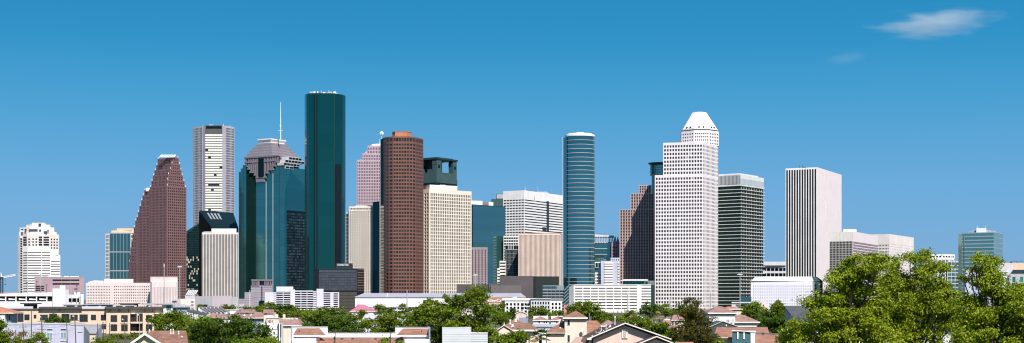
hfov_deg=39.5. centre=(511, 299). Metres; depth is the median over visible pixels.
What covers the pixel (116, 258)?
window
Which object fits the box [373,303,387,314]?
distant tree
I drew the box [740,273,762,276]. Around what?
window
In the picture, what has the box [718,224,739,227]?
window
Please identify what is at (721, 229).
window
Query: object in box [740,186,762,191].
window
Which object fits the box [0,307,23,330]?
house
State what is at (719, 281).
window
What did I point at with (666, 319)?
house
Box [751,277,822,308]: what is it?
hotel
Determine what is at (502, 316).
leafy tree
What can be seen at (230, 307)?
leafy tree
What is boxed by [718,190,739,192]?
window
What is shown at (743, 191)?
window
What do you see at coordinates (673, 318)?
house
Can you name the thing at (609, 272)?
office building
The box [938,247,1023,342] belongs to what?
broadleaf tree
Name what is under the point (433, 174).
office tower
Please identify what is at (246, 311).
house
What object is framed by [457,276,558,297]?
arena building
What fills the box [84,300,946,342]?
ground
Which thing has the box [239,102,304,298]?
office tower
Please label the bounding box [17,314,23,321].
window
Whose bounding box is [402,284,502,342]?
round tree
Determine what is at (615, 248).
apartment tower
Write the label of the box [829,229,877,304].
office building
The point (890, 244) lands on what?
office building
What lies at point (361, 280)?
windows
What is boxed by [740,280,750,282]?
window
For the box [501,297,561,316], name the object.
apartment building
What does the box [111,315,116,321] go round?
window
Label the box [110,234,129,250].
window
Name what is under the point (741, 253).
window
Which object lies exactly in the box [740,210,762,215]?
window
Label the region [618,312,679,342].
leafy tree
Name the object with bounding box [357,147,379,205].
windows
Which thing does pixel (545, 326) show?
house
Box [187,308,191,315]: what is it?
rowhouse
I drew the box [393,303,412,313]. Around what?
distant tree
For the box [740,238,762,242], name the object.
window
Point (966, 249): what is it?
window
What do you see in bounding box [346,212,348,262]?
office tower
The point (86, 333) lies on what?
townhouse
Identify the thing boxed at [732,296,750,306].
shop building
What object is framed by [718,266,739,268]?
window
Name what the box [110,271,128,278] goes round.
window
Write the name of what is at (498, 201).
office tower
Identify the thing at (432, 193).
windows
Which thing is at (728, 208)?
window
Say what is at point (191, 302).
office building
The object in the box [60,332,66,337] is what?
window
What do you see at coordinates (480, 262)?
office building
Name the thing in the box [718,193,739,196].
window
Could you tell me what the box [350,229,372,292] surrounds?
windows
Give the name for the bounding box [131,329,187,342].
house
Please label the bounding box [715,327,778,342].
house
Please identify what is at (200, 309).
rowhouse
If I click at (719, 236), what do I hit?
window
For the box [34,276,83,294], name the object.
office building
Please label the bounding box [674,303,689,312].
distant tree
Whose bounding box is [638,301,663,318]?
round tree
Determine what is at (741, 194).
window
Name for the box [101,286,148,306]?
windows
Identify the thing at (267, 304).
distant tree
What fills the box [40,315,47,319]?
window
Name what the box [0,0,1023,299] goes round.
sky
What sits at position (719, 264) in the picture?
window
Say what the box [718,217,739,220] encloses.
window
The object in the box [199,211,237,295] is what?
office tower
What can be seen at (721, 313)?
house
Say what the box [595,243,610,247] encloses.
window
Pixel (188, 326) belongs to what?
leafy tree
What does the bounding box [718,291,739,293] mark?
window
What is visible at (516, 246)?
window
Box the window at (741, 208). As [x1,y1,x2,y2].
[740,207,762,211]
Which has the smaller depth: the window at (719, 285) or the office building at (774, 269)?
the window at (719, 285)
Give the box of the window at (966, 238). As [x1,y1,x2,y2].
[962,237,993,239]
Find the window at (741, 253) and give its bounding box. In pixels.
[740,252,762,255]
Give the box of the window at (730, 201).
[718,200,739,203]
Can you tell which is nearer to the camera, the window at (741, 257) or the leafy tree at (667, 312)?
the leafy tree at (667, 312)
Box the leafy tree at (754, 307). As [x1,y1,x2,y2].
[738,299,766,318]
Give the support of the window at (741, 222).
in the office tower at (740, 222)
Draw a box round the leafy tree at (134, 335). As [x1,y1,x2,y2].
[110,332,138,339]
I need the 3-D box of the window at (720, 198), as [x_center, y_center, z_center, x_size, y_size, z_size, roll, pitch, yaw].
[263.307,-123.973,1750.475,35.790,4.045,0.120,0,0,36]
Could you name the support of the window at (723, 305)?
in the office tower at (740, 222)
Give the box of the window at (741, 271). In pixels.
[740,270,762,272]
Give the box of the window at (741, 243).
[740,242,762,245]
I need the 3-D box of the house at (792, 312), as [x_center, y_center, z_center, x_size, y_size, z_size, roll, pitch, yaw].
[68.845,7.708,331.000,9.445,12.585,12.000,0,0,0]
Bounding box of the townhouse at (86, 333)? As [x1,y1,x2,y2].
[5,323,101,342]
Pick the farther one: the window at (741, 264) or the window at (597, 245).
the window at (597, 245)
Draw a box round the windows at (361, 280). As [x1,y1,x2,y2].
[358,270,363,289]
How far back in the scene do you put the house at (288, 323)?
420.00 m
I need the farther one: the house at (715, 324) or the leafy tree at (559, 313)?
the leafy tree at (559, 313)
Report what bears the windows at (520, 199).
in the office tower at (532, 212)
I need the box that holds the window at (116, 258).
[110,252,129,269]
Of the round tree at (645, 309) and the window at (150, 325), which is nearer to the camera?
the window at (150, 325)
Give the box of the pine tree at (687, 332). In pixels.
[665,296,719,342]
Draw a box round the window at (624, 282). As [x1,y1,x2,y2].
[623,281,647,283]
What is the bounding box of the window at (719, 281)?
[718,280,739,282]
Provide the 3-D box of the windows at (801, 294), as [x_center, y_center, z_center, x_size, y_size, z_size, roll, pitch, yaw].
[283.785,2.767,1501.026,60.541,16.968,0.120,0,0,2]
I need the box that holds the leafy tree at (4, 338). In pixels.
[0,317,15,342]
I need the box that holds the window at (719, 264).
[718,263,739,265]
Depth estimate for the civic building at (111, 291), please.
1420.14 m
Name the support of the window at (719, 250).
in the office tower at (740, 222)
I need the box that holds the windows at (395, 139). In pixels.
[384,138,422,292]
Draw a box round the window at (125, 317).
[121,315,127,321]
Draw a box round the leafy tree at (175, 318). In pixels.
[145,310,194,330]
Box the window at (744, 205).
[740,204,762,208]
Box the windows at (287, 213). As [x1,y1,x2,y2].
[287,213,303,290]
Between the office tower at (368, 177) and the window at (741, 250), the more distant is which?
the office tower at (368, 177)
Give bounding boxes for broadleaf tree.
[773,251,913,342]
[873,246,966,342]
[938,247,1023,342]
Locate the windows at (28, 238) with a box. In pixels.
[20,238,57,292]
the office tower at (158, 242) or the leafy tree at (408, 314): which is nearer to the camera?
the leafy tree at (408, 314)
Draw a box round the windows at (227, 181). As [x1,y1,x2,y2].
[196,128,233,223]
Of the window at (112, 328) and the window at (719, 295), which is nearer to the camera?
the window at (112, 328)
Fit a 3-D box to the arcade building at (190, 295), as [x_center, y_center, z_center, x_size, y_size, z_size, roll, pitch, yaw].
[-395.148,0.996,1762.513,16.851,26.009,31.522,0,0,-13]
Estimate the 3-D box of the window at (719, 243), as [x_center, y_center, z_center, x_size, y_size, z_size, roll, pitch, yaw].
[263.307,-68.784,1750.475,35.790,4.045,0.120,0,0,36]
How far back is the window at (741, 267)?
1766.95 m
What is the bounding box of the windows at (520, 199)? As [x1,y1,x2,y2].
[504,199,562,235]
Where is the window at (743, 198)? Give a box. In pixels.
[740,197,762,201]
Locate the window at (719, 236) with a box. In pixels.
[718,235,739,237]
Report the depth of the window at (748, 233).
1762.64 m
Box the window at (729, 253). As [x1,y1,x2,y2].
[718,252,739,255]
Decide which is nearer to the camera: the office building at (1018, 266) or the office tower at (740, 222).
the office building at (1018, 266)
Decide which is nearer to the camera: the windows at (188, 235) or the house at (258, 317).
the house at (258, 317)
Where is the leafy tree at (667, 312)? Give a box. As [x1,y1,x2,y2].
[659,308,673,317]
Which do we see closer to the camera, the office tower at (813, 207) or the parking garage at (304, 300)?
the parking garage at (304, 300)
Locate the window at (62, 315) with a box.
[61,314,69,319]
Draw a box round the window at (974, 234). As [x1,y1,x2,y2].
[962,233,993,235]
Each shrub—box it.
[7,329,28,342]
[8,335,36,342]
[24,332,51,342]
[90,336,121,342]
[376,335,402,342]
[714,337,728,342]
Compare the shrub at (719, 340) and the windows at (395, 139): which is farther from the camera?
the windows at (395, 139)
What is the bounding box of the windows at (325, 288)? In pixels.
[325,288,356,289]
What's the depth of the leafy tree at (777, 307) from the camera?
399.03 m
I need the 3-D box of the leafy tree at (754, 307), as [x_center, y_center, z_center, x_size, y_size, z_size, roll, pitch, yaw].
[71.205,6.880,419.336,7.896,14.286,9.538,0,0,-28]
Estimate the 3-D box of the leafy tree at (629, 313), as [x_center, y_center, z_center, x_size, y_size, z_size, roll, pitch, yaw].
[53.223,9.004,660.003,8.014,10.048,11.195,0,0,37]
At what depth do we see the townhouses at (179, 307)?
660.00 m
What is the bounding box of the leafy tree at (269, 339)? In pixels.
[231,335,280,342]
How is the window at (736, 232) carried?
in the office tower at (740, 222)
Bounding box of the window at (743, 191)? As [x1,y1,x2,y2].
[740,190,762,194]
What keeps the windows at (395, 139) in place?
in the office tower at (401, 211)
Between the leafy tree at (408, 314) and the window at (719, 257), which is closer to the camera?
the leafy tree at (408, 314)
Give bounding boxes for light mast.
[164,264,164,302]
[178,266,181,303]
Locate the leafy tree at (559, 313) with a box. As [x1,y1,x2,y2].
[549,309,566,318]
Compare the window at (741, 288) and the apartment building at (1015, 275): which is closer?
the apartment building at (1015, 275)
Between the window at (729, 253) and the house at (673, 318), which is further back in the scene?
the window at (729, 253)
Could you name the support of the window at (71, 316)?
in the apartment building at (111, 314)
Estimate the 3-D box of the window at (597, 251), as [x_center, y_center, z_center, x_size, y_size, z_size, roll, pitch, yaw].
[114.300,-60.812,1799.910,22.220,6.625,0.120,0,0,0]
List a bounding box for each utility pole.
[37,316,45,331]
[71,315,78,342]
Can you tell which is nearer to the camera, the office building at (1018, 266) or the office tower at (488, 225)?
the office building at (1018, 266)
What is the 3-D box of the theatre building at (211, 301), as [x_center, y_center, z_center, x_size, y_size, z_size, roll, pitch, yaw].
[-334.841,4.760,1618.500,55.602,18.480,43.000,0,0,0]
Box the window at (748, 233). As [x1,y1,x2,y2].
[740,231,762,235]
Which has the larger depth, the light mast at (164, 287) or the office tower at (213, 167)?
the office tower at (213, 167)
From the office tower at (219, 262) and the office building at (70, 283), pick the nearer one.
the office building at (70, 283)
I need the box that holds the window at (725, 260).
[718,259,739,262]
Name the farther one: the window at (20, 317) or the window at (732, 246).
the window at (732, 246)
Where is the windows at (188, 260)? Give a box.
[187,257,198,289]
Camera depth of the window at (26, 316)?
589.98 m
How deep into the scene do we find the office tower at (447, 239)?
1750.43 m
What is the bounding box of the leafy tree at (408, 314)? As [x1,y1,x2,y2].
[395,311,428,326]
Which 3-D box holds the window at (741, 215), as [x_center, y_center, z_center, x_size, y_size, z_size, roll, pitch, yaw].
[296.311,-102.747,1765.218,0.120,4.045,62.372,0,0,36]
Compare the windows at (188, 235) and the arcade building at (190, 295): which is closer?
the arcade building at (190, 295)
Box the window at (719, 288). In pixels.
[718,287,739,289]
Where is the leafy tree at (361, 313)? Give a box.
[346,308,366,321]
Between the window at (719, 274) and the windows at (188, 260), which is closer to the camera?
the window at (719, 274)
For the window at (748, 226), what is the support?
in the office tower at (740, 222)
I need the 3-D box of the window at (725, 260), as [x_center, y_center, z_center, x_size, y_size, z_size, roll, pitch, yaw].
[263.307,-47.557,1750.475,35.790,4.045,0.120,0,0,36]
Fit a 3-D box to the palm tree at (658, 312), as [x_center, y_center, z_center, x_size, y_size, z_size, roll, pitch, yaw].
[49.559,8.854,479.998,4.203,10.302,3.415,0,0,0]
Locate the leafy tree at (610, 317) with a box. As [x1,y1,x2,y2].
[602,314,619,321]
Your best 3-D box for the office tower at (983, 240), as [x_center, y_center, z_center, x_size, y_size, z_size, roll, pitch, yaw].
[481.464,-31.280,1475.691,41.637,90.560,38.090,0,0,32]
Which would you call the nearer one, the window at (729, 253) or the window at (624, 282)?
the window at (624, 282)
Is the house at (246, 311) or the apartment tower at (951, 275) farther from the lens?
the apartment tower at (951, 275)
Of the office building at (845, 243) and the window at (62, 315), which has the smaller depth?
the window at (62, 315)
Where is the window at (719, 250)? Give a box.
[718,249,739,251]
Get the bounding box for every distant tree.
[259,301,275,311]
[315,306,329,313]
[327,306,339,316]
[336,306,346,314]
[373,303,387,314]
[386,307,394,315]
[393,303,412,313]
[492,302,506,321]
[660,303,673,315]
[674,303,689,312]
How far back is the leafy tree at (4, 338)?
248.11 m
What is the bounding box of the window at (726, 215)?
[718,214,739,217]
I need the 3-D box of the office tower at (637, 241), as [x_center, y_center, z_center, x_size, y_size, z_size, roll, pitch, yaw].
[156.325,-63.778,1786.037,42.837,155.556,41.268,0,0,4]
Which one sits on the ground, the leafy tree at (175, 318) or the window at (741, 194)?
the leafy tree at (175, 318)
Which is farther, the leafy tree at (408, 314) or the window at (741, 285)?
the window at (741, 285)
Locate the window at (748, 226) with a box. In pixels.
[740,224,762,228]
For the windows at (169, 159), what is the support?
in the office tower at (158, 242)
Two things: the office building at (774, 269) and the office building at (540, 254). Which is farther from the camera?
the office building at (774, 269)
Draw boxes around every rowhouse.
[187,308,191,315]
[198,307,208,316]
[203,307,212,316]
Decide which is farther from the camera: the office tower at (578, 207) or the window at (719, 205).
the window at (719, 205)
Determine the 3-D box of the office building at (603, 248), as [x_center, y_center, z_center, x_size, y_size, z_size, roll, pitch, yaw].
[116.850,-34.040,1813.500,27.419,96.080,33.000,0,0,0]
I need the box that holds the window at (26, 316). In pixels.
[24,314,29,319]
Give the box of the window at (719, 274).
[718,273,739,275]
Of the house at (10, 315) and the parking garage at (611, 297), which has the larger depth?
the parking garage at (611, 297)
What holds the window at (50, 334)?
in the townhouse at (86, 333)
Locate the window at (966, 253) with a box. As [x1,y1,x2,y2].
[962,251,993,254]
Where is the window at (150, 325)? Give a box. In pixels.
[146,324,151,330]
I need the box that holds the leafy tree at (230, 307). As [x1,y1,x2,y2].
[220,304,237,309]
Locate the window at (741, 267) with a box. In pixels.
[740,266,762,269]
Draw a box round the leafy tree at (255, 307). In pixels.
[242,305,266,310]
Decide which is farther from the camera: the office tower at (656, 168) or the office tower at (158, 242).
the office tower at (158, 242)
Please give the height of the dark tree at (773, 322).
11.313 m
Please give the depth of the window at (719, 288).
1748.50 m
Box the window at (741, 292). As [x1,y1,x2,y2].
[740,291,750,293]
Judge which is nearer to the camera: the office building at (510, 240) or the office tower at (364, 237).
the office tower at (364, 237)
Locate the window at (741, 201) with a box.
[740,200,762,204]
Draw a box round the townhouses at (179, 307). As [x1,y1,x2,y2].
[143,303,190,328]
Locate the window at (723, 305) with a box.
[718,304,738,306]
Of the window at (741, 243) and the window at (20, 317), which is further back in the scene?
the window at (741, 243)
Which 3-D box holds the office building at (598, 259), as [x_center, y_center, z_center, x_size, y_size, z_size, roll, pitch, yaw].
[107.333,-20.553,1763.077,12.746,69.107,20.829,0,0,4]
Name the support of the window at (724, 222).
in the office tower at (740, 222)
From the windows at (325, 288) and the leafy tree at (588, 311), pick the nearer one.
the leafy tree at (588, 311)
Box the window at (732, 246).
[718,245,739,248]
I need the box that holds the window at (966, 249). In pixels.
[962,248,993,250]
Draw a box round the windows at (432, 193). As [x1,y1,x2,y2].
[432,193,469,292]
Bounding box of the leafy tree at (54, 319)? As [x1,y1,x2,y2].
[43,313,72,322]
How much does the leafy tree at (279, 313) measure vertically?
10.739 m
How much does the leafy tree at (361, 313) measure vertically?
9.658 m
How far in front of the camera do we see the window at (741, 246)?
1764.80 m
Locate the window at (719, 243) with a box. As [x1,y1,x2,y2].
[718,242,739,244]
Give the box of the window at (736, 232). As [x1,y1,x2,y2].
[718,231,739,234]
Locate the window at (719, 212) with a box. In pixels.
[718,210,739,213]
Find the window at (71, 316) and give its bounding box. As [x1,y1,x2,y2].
[70,315,77,319]
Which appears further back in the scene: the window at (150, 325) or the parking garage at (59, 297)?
the parking garage at (59, 297)
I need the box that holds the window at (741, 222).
[740,221,762,225]
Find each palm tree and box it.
[530,328,549,342]
[654,311,664,321]
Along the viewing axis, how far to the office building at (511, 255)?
1900.45 m
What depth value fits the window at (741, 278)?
1753.84 m
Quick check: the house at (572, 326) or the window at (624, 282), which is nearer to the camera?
the house at (572, 326)
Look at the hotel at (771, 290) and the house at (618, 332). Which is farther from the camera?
the hotel at (771, 290)
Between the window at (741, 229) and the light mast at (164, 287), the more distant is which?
the window at (741, 229)
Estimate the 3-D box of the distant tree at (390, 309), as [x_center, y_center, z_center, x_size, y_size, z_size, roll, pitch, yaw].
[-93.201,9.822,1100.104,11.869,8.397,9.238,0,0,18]
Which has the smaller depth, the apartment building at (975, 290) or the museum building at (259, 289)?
the apartment building at (975, 290)
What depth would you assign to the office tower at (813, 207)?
1802.51 m
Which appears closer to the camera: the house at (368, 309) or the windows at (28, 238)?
the house at (368, 309)
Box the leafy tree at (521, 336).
[487,328,531,342]
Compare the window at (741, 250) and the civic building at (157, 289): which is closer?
the civic building at (157, 289)
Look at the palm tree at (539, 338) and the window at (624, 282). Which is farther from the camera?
the window at (624, 282)
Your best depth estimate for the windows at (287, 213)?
2028.29 m
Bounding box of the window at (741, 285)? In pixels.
[740,284,750,286]
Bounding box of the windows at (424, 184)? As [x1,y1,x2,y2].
[423,182,436,185]
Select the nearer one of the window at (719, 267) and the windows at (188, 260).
the window at (719, 267)
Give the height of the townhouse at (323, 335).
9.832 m
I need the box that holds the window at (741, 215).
[740,214,762,218]
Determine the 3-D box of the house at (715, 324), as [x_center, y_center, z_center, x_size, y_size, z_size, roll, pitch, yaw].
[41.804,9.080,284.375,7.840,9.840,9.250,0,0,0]
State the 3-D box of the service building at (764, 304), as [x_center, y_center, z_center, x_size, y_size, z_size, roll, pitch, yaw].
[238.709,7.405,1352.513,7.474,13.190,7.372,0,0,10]
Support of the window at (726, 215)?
in the office tower at (740, 222)
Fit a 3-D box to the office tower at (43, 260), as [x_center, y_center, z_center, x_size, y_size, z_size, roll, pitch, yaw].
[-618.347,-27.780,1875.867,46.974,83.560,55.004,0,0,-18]
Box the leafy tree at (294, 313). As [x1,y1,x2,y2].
[288,306,319,317]
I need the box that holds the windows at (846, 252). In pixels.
[830,241,851,304]
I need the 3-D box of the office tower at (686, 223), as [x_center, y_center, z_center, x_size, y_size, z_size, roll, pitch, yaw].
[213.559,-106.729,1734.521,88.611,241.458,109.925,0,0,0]
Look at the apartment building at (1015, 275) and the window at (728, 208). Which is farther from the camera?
the window at (728, 208)
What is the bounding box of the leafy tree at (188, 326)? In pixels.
[177,315,215,339]
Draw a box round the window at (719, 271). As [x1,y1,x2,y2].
[718,270,739,272]
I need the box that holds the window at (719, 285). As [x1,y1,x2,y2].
[718,284,739,286]
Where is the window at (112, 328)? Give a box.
[111,324,116,330]
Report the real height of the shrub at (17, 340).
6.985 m
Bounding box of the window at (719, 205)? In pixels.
[718,203,739,206]
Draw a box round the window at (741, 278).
[740,277,754,279]
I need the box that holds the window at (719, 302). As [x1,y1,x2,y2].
[718,301,738,303]
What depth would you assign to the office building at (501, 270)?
1779.91 m
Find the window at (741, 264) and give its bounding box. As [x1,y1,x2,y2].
[740,263,762,266]
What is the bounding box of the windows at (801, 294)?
[753,294,808,304]
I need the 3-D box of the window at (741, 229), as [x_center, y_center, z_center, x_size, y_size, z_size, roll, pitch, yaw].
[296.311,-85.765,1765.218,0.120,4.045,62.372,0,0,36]
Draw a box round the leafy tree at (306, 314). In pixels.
[298,309,318,322]
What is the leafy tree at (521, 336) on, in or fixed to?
on the ground
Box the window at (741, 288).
[740,287,750,289]
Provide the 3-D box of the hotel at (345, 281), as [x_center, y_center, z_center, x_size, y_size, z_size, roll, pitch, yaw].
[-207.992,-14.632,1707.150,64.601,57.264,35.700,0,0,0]
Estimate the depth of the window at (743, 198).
1766.95 m
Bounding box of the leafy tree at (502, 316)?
[490,311,511,326]
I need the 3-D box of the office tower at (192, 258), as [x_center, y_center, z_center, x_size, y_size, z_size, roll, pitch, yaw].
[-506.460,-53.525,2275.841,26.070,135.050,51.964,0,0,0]
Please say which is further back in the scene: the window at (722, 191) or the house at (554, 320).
the window at (722, 191)
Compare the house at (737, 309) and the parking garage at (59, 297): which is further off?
the parking garage at (59, 297)
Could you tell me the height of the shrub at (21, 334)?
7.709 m
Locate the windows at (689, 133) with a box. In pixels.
[656,133,717,310]
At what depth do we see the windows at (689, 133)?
1686.45 m
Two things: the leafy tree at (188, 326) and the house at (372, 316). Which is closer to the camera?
the leafy tree at (188, 326)
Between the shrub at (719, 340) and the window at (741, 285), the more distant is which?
the window at (741, 285)
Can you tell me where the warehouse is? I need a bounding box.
[355,293,525,315]
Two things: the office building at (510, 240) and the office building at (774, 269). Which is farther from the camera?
the office building at (774, 269)
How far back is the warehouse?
1250.00 m
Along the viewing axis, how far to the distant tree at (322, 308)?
1019.22 m
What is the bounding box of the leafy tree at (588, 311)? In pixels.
[561,298,608,328]
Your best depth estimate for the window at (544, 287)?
1479.23 m
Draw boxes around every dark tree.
[186,313,276,342]
[267,303,297,312]
[301,311,367,332]
[356,311,403,332]
[750,311,785,332]
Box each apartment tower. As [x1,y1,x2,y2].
[612,237,619,257]
[926,254,957,310]
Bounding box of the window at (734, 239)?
[718,238,739,241]
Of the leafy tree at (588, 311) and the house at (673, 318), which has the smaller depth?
the leafy tree at (588, 311)
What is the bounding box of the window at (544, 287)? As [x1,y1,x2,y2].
[543,286,556,288]
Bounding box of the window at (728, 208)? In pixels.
[718,207,739,210]
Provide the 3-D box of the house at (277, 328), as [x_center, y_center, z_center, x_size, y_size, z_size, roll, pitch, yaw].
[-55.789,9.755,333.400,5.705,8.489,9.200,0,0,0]
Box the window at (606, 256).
[595,254,610,259]
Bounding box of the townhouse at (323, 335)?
[289,327,429,342]
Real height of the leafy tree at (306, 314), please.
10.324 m
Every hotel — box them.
[313,263,363,311]
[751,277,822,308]
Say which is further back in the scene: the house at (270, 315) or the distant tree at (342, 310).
the distant tree at (342, 310)
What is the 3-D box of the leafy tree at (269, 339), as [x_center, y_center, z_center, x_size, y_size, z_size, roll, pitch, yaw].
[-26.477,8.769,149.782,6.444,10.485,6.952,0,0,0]
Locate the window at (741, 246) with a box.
[740,245,762,249]
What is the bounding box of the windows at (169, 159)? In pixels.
[130,159,184,297]
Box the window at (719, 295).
[718,294,738,296]
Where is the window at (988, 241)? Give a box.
[962,240,993,243]
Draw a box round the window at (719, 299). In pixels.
[718,298,738,300]
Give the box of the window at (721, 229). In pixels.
[718,228,739,230]
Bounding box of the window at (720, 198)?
[718,197,739,199]
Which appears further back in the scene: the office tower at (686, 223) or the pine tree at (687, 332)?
the office tower at (686, 223)
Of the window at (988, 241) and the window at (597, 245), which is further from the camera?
the window at (597, 245)
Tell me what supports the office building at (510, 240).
on the ground
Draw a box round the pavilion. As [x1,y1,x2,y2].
[621,279,653,284]
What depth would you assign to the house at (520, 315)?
560.35 m
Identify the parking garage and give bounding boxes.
[0,281,83,307]
[265,287,338,311]
[543,285,568,311]
[568,284,654,312]
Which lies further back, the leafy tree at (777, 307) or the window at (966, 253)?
the window at (966, 253)
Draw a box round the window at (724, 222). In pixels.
[718,221,739,224]
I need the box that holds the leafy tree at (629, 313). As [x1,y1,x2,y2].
[617,309,637,317]
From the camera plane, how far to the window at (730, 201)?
1748.07 m
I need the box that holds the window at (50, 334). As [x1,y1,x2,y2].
[47,332,52,337]
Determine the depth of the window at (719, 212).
1748.92 m
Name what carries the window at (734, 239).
in the office tower at (740, 222)
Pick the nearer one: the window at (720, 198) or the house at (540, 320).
the house at (540, 320)
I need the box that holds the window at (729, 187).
[718,186,739,189]
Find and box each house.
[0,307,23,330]
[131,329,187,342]
[209,312,263,334]
[234,309,255,313]
[260,323,282,342]
[263,309,284,322]
[279,318,303,342]
[349,304,377,321]
[363,314,378,332]
[442,327,487,342]
[495,319,538,342]
[515,311,527,322]
[532,316,549,323]
[532,324,556,342]
[546,311,600,342]
[550,316,563,323]
[571,316,672,342]
[601,320,612,327]
[661,317,676,341]
[670,315,684,332]
[700,321,738,336]
[704,306,759,326]
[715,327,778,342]
[725,307,742,315]
[784,306,817,337]
[859,329,952,342]
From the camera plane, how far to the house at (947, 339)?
260.00 m
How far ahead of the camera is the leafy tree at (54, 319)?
478.72 m
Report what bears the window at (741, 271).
in the office tower at (740, 222)
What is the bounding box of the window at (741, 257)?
[740,256,762,259]
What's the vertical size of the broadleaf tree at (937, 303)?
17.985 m
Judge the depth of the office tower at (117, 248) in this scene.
2296.85 m
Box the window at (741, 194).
[740,193,762,198]
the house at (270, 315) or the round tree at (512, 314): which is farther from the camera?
the round tree at (512, 314)
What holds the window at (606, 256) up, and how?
in the office building at (603, 248)
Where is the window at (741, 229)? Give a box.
[740,228,762,232]
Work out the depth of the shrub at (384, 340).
119.11 m
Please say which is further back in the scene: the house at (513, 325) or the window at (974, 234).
the window at (974, 234)
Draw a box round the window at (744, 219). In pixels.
[740,217,762,221]
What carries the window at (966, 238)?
in the office tower at (983, 240)
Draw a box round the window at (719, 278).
[718,277,739,279]
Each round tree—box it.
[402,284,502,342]
[507,308,516,319]
[527,305,552,318]
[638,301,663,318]
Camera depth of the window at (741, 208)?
1762.64 m
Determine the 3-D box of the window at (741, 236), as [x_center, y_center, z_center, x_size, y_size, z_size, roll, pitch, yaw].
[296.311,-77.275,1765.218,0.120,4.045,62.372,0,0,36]
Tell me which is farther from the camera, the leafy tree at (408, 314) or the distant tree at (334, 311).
the distant tree at (334, 311)
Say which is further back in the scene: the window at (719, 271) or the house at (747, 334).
the window at (719, 271)
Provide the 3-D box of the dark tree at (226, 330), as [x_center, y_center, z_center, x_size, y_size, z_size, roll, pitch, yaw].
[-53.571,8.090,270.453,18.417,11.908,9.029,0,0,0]
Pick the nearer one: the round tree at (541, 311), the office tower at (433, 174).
the round tree at (541, 311)
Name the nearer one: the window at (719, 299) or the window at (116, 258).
the window at (719, 299)
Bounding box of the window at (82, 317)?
[79,314,87,321]
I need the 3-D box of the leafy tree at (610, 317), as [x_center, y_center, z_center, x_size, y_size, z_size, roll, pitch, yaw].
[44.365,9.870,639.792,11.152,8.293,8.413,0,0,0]
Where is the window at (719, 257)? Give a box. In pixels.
[718,256,739,258]
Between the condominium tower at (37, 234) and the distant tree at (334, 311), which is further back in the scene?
the condominium tower at (37, 234)
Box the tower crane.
[0,274,15,293]
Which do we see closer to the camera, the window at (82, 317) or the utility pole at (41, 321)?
the utility pole at (41, 321)
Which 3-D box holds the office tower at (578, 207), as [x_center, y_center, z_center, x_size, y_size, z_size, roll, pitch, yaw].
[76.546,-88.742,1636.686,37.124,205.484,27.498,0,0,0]
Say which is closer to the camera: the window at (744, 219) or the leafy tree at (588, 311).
the leafy tree at (588, 311)
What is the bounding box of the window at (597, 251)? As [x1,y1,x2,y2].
[595,249,610,253]
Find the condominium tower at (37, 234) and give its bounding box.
[18,223,58,292]
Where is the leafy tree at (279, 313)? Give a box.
[255,308,290,317]
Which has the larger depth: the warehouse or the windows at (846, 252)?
the windows at (846, 252)
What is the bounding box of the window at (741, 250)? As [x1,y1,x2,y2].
[740,249,762,252]
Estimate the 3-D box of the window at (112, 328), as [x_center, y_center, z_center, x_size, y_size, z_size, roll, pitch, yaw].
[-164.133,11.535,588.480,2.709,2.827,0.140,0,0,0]
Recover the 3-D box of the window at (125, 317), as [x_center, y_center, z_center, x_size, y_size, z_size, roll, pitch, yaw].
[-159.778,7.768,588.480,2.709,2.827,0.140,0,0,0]
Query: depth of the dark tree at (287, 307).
798.15 m
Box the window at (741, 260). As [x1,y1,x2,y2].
[740,259,762,262]
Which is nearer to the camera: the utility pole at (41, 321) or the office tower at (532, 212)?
the utility pole at (41, 321)
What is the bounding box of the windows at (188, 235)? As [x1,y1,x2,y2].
[187,225,198,255]
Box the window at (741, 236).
[740,235,762,238]
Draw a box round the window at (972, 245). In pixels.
[962,244,993,246]
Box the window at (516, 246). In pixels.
[516,246,517,275]
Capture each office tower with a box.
[23,246,59,292]
[105,228,133,278]
[129,155,185,298]
[186,223,198,294]
[193,124,233,225]
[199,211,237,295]
[202,229,237,296]
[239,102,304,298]
[305,91,345,290]
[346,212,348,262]
[349,201,379,292]
[357,131,383,205]
[380,131,422,292]
[423,157,457,185]
[423,185,471,292]
[472,201,504,283]
[491,194,502,205]
[503,190,562,235]
[563,132,594,285]
[620,185,653,283]
[648,162,662,284]
[655,112,718,310]
[718,173,764,306]
[786,165,841,293]
[958,225,1002,296]
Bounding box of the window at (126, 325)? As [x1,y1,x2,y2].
[121,324,127,330]
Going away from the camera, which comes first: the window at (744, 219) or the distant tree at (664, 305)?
the distant tree at (664, 305)
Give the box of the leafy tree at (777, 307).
[767,299,785,315]
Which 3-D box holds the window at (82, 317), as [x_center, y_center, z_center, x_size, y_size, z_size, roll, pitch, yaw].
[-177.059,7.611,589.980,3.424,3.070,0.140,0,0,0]
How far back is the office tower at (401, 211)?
1702.08 m
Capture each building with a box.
[7,303,163,333]
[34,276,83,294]
[86,279,149,306]
[150,276,177,307]
[178,299,194,309]
[185,290,198,298]
[195,296,237,310]
[226,310,239,313]
[239,279,271,308]
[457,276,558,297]
[472,247,487,283]
[497,261,505,282]
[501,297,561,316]
[504,236,517,260]
[505,245,517,275]
[518,233,562,284]
[594,255,603,283]
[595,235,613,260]
[601,258,619,283]
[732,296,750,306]
[760,301,767,311]
[763,262,785,276]
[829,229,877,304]
[870,234,913,294]
[965,265,1023,308]
[966,270,990,304]
[1003,263,1023,269]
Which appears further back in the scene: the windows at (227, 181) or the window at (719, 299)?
the windows at (227, 181)
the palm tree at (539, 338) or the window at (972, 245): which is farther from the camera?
the window at (972, 245)
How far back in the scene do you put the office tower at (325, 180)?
1881.49 m
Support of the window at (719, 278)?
in the office tower at (740, 222)
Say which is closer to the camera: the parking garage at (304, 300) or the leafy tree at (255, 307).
the leafy tree at (255, 307)

